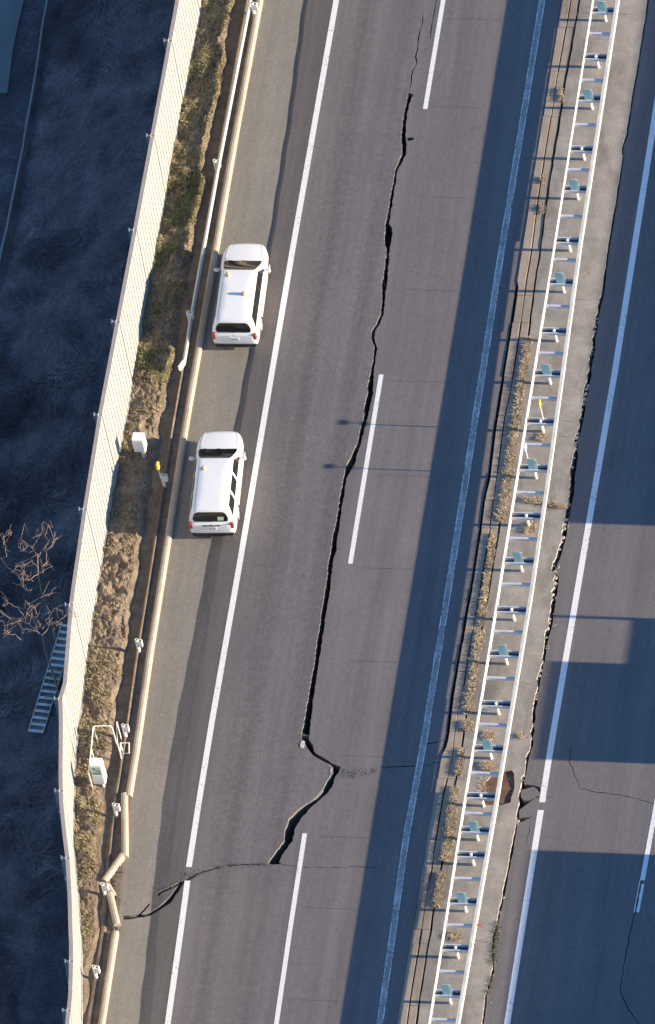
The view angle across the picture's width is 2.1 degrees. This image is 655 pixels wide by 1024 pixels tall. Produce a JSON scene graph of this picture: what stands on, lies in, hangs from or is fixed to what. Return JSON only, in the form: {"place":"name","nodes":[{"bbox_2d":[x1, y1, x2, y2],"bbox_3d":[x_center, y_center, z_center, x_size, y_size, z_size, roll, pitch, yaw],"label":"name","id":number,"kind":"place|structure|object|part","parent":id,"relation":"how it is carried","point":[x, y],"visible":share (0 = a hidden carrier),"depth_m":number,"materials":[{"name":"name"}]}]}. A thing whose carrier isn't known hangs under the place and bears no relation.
{"place":"outdoors","nodes":[
{"label":"outdoors","id":0,"kind":"place"},
{"bbox_2d":[0,0,23,92],"bbox_3d":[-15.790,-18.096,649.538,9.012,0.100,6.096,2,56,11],"label":"service road","id":1,"kind":"structure","parent":0,"point":[10,12],"depth_m":648.49,"materials":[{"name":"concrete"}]},
{"bbox_2d":[0,0,174,1023],"bbox_3d":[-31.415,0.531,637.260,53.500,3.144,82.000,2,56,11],"label":"embankment","id":2,"kind":"structure","parent":0,"point":[43,997],"depth_m":639.63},
{"bbox_2d":[0,0,48,264],"bbox_3d":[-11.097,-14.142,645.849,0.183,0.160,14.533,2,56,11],"label":"drain lip","id":3,"kind":"object","parent":2,"relation":"on","point":[24,138],"visible":1,"depth_m":645.57,"materials":[{"name":"grey concrete"}]},
{"bbox_2d":[0,521,61,641],"bbox_3d":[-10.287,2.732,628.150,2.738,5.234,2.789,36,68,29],"label":"bare shrub","id":4,"kind":"object","parent":2,"relation":"on","point":[22,574],"visible":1,"depth_m":626.37,"materials":[{"name":"brown plant"}]},
{"bbox_2d":[0,584,76,696],"bbox_3d":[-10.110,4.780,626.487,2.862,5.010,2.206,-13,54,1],"label":"bare shrub","id":5,"kind":"object","parent":2,"relation":"on","point":[53,674],"visible":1,"depth_m":624.65,"materials":[{"name":"brown plant"}]},
{"bbox_2d":[28,624,67,732],"bbox_3d":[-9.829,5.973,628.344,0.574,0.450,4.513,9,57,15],"label":"metal stairway","id":6,"kind":"object","parent":2,"relation":"on","point":[36,721],"visible":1,"depth_m":628.20,"materials":[{"name":"metal"}]},
{"bbox_2d":[0,0,173,1023],"bbox_3d":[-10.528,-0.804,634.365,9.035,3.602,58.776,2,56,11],"label":"bank scrub","id":7,"kind":"object","parent":2,"relation":"on","point":[51,471],"visible":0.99,"depth_m":635.50,"materials":[{"name":"black plant"}]},
{"bbox_2d":[73,0,255,1023],"bbox_3d":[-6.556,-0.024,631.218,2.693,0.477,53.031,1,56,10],"label":"verge","id":8,"kind":"structure","parent":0,"point":[145,490],"depth_m":630.88,"materials":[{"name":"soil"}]},
{"bbox_2d":[90,758,106,786],"bbox_3d":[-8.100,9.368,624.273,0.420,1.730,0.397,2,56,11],"label":"emergency telephone","id":9,"kind":"object","parent":8,"relation":"on","point":[98,771],"visible":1,"depth_m":623.81,"materials":[{"name":"white paint"}]},
{"bbox_2d":[93,776,103,783],"bbox_3d":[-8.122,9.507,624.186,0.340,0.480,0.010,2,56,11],"label":"door","id":10,"kind":"structure","parent":9,"relation":"in","point":[98,779],"depth_m":624.21,"materials":[{"name":"white paint"}]},
{"bbox_2d":[88,721,129,787],"bbox_3d":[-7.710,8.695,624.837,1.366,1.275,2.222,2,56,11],"label":"pipe handrail","id":11,"kind":"object","parent":8,"relation":"on","point":[93,729],"visible":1,"depth_m":624.86,"materials":[{"name":"white metal"}]},
{"bbox_2d":[107,884,115,895],"bbox_3d":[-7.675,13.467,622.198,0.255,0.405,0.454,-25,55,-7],"label":"kerb length","id":12,"kind":"object","parent":8,"relation":"on","point":[111,889],"visible":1,"depth_m":622.03,"materials":[{"name":"beige concrete"}]},
{"bbox_2d":[101,852,124,881],"bbox_3d":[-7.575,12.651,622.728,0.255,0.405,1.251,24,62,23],"label":"kerb length","id":13,"kind":"object","parent":8,"relation":"on","point":[113,868],"visible":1,"depth_m":622.56,"materials":[{"name":"beige concrete"}]},
{"bbox_2d":[107,892,120,927],"bbox_3d":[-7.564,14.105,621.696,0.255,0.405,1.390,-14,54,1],"label":"kerb length","id":14,"kind":"object","parent":8,"relation":"on","point":[113,909],"visible":1,"depth_m":621.50,"materials":[{"name":"beige concrete"}]},
{"bbox_2d":[107,865,124,931],"bbox_3d":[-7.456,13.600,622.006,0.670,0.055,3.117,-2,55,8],"label":"kerb rubble","id":15,"kind":"object","parent":8,"relation":"on","point":[117,899],"visible":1,"depth_m":622.08,"materials":[{"name":"beige concrete"}]},
{"bbox_2d":[121,792,128,858],"bbox_3d":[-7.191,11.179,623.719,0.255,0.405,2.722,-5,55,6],"label":"kerb length","id":16,"kind":"object","parent":8,"relation":"on","point":[124,828],"visible":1,"depth_m":623.52,"materials":[{"name":"beige concrete"}]},
{"bbox_2d":[53,0,202,1023],"bbox_3d":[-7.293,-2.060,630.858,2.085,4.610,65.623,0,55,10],"label":"noise barrier","id":17,"kind":"object","parent":8,"relation":"on","point":[110,417],"visible":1,"depth_m":630.65,"materials":[{"name":"metal"}]},
{"bbox_2d":[132,432,146,457],"bbox_3d":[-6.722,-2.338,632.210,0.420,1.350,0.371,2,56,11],"label":"utility cabinet","id":18,"kind":"object","parent":8,"relation":"on","point":[139,442],"visible":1,"depth_m":631.77,"materials":[{"name":"white metal"}]},
{"bbox_3d":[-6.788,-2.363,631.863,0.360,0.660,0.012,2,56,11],"label":"door","id":19,"kind":"part","parent":18,"relation":"part of","materials":[{"name":"white paint"}]},
{"bbox_2d":[92,0,257,978],"bbox_3d":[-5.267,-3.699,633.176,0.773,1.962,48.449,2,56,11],"label":"roadside guardrail","id":20,"kind":"object","parent":8,"relation":"on","point":[164,477],"visible":1,"depth_m":637.24,"materials":[{"name":"white metal"}]},
{"bbox_2d":[133,170,206,392],"bbox_3d":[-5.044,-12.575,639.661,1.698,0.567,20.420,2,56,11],"label":"grass","id":21,"kind":"structure","parent":0,"point":[185,198],"depth_m":638.41,"materials":[{"name":"plant"}]},
{"bbox_2d":[105,0,303,1023],"bbox_3d":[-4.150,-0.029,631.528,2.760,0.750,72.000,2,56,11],"label":"road shoulder","id":22,"kind":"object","parent":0,"point":[248,215],"visible":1,"depth_m":631.01},
{"bbox_2d":[98,0,262,1023],"bbox_3d":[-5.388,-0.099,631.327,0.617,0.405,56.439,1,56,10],"label":"roadside kerb","id":23,"kind":"structure","parent":22,"relation":"on","point":[178,474],"depth_m":632.61,"materials":[{"name":"beige concrete"}]},
{"bbox_2d":[139,0,332,1023],"bbox_3d":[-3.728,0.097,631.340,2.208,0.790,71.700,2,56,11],"label":"road edge strip","id":24,"kind":"object","parent":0,"point":[186,760],"visible":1,"depth_m":628.75,"materials":[{"name":"asphalt"}]},
{"bbox_2d":[188,431,245,535],"bbox_3d":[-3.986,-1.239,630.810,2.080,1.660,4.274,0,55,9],"label":"estate car","id":25,"kind":"object","parent":24,"relation":"on","point":[220,460],"visible":1,"depth_m":630.01,"materials":[{"name":"white paint"}]},
{"bbox_3d":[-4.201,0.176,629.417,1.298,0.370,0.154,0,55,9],"label":"rear window","id":26,"kind":"part","parent":25,"relation":"part of","materials":[{"name":"black glass"}]},
{"bbox_3d":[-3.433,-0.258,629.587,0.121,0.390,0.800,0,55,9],"label":"side window","id":27,"kind":"part","parent":25,"relation":"part of","materials":[{"name":"black glass"}]},
{"bbox_3d":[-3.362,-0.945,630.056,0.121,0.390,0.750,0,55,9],"label":"side window","id":28,"kind":"part","parent":25,"relation":"part of","materials":[{"name":"black glass"}]},
{"bbox_3d":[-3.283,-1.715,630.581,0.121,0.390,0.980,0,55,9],"label":"side window","id":29,"kind":"part","parent":25,"relation":"part of","materials":[{"name":"black glass"}]},
{"bbox_2d":[211,244,270,346],"bbox_3d":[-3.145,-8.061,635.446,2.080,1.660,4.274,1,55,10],"label":"estate car","id":30,"kind":"object","parent":24,"relation":"on","point":[245,270],"visible":1,"depth_m":634.65,"materials":[{"name":"white paint"}]},
{"bbox_3d":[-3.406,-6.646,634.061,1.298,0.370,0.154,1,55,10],"label":"rear window","id":31,"kind":"part","parent":30,"relation":"part of","materials":[{"name":"black glass"}]},
{"bbox_3d":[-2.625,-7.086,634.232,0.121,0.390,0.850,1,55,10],"label":"side window","id":32,"kind":"part","parent":30,"relation":"part of","materials":[{"name":"black glass"}]},
{"bbox_3d":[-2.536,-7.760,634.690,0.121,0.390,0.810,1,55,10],"label":"side window","id":33,"kind":"part","parent":30,"relation":"part of","materials":[{"name":"black glass"}]},
{"bbox_3d":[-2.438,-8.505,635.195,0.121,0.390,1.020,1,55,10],"label":"side window","id":34,"kind":"part","parent":30,"relation":"part of","materials":[{"name":"black glass"}]},
{"bbox_2d":[164,0,561,1023],"bbox_3d":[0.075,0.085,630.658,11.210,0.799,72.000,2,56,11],"label":"carriageway","id":35,"kind":"structure","parent":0,"point":[440,196],"depth_m":629.96,"materials":[{"name":"grey asphalt"}]},
{"bbox_2d":[165,881,189,1023],"bbox_3d":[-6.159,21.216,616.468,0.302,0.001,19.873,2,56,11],"label":"edge line","id":36,"kind":"object","parent":35,"relation":"on","point":[177,952],"visible":1,"depth_m":620.29,"materials":[{"name":"paint"}]},
{"bbox_2d":[153,861,265,891],"bbox_3d":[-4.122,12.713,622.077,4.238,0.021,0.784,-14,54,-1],"label":"asphalt rubble","id":37,"kind":"object","parent":35,"relation":"on","point":[202,872],"visible":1,"depth_m":622.04,"materials":[{"name":"grey asphalt"}]},
{"bbox_2d":[186,0,338,866],"bbox_3d":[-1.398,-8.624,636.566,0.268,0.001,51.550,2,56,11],"label":"edge line","id":38,"kind":"object","parent":35,"relation":"on","point":[260,441],"visible":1,"depth_m":632.58,"materials":[{"name":"paint"}]},
{"bbox_2d":[274,833,306,1023],"bbox_3d":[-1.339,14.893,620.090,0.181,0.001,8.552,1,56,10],"label":"lane marking","id":39,"kind":"object","parent":35,"relation":"on","point":[289,931],"visible":1,"depth_m":620.22,"materials":[{"name":"paint"}]},
{"bbox_2d":[308,91,406,701],"bbox_3d":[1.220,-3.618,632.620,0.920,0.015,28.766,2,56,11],"label":"crack crumbs","id":40,"kind":"object","parent":35,"relation":"on","point":[377,356],"visible":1,"depth_m":633.91,"materials":[{"name":"grey asphalt"}]},
{"bbox_2d":[342,767,377,777],"bbox_3d":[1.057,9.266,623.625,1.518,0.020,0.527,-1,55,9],"label":"asphalt crumbs","id":41,"kind":"object","parent":35,"relation":"on","point":[356,773],"visible":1,"depth_m":623.62,"materials":[{"name":"grey asphalt"}]},
{"bbox_2d":[348,374,382,563],"bbox_3d":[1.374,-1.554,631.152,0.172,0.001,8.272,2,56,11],"label":"lane marking","id":42,"kind":"object","parent":35,"relation":"on","point":[365,469],"visible":1,"depth_m":631.13,"materials":[{"name":"paint"}]},
{"bbox_2d":[423,0,444,108],"bbox_3d":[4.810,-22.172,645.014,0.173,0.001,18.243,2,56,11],"label":"lane marking","id":43,"kind":"object","parent":35,"relation":"on","point":[434,51],"visible":1,"depth_m":641.35,"materials":[{"name":"paint"}]},
{"bbox_2d":[377,0,544,1023],"bbox_3d":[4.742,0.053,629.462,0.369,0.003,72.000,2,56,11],"label":"edge line","id":44,"kind":"object","parent":35,"relation":"on","point":[453,558],"visible":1,"depth_m":629.37,"materials":[{"name":"paint"}]},
{"bbox_2d":[397,0,579,1023],"bbox_3d":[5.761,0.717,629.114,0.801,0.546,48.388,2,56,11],"label":"median kerb","id":45,"kind":"structure","parent":35,"relation":"on","point":[447,775],"depth_m":629.71,"materials":[{"name":"concrete"}]},
{"bbox_2d":[278,131,594,863],"bbox_3d":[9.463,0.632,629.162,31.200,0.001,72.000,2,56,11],"label":"subsoil","id":46,"kind":"structure","parent":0,"point":[290,839],"depth_m":630.03,"materials":[{"name":"brown soil"}]},
{"bbox_2d":[432,87,569,940],"bbox_3d":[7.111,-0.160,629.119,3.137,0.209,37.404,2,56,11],"label":"median dry grass","id":47,"kind":"structure","parent":0,"point":[468,725],"depth_m":626.92,"materials":[{"name":"beige plant"}]},
{"bbox_2d":[418,0,648,1023],"bbox_3d":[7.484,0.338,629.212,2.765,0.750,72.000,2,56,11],"label":"median slab","id":48,"kind":"structure","parent":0,"point":[623,72],"depth_m":629.74,"materials":[{"name":"concrete"}]},
{"bbox_2d":[484,919,501,995],"bbox_3d":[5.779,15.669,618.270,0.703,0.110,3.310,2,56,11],"label":"median weeds","id":49,"kind":"object","parent":48,"relation":"on","point":[493,959],"visible":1,"depth_m":618.56,"materials":[{"name":"brown plant"}]},
{"bbox_2d":[481,771,513,807],"bbox_3d":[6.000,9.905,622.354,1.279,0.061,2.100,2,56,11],"label":"exposed soil","id":50,"kind":"structure","parent":48,"relation":"on","point":[507,787],"depth_m":622.42,"materials":[{"name":"brown soil"}]},
{"bbox_2d":[428,0,619,1023],"bbox_3d":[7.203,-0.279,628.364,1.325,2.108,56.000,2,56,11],"label":"median guardrail","id":51,"kind":"object","parent":48,"relation":"on","point":[534,467],"visible":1,"depth_m":627.61,"materials":[{"name":"white metal"}]},
{"bbox_2d":[484,0,654,1023],"bbox_3d":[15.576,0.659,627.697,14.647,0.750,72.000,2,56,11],"label":"carriageway","id":52,"kind":"structure","parent":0,"point":[588,952],"depth_m":623.46,"materials":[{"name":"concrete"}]},
{"bbox_2d":[504,810,543,1023],"bbox_3d":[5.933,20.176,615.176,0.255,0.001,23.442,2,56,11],"label":"edge line","id":53,"kind":"object","parent":52,"relation":"on","point":[522,926],"visible":1,"depth_m":619.14,"materials":[{"name":"paint"}]},
{"bbox_2d":[490,343,594,1002],"bbox_3d":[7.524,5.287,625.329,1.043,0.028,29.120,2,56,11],"label":"concrete crumbs","id":54,"kind":"object","parent":52,"relation":"on","point":[555,604],"visible":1,"depth_m":627.24,"materials":[{"name":"grey concrete"}]},
{"bbox_2d":[539,99,654,801],"bbox_3d":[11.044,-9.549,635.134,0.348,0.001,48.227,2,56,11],"label":"edge line","id":55,"kind":"object","parent":52,"relation":"on","point":[579,577],"visible":1,"depth_m":629.95,"materials":[{"name":"paint"}]},
{"bbox_2d":[634,800,654,911],"bbox_3d":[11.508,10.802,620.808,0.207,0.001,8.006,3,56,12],"label":"lane marking","id":56,"kind":"object","parent":52,"relation":"on","point":[647,850],"visible":1,"depth_m":619.90,"materials":[{"name":"paint"}]}
]}

